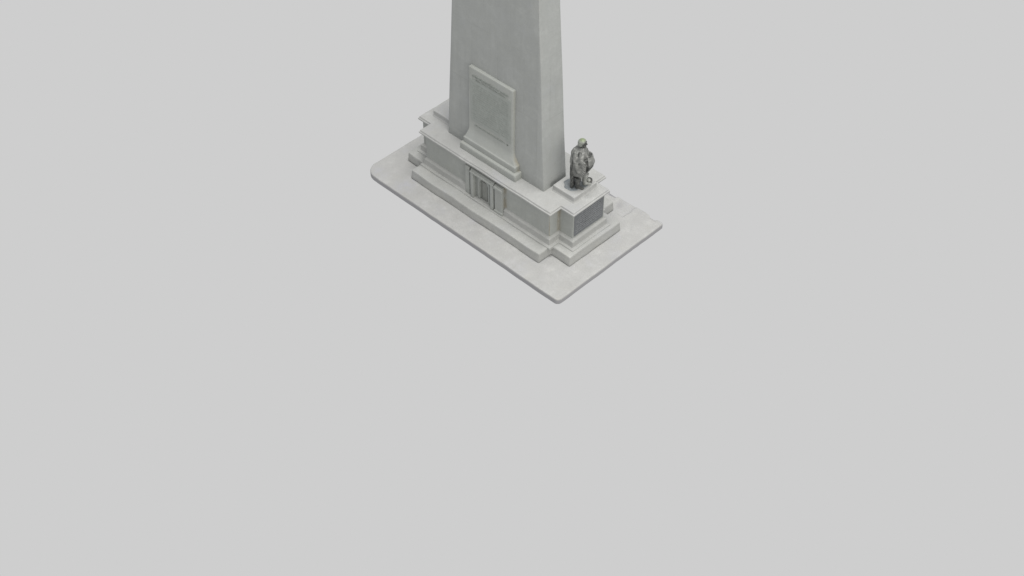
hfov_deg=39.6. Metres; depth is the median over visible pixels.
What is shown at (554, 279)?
pavement
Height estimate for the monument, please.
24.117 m
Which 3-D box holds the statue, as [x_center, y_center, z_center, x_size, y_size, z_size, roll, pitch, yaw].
[2.300,-4.284,48.621,1.068,2.108,0.801,9,45,9]
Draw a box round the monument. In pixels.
[408,0,619,265]
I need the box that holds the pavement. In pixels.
[370,135,662,303]
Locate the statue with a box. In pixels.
[564,138,594,190]

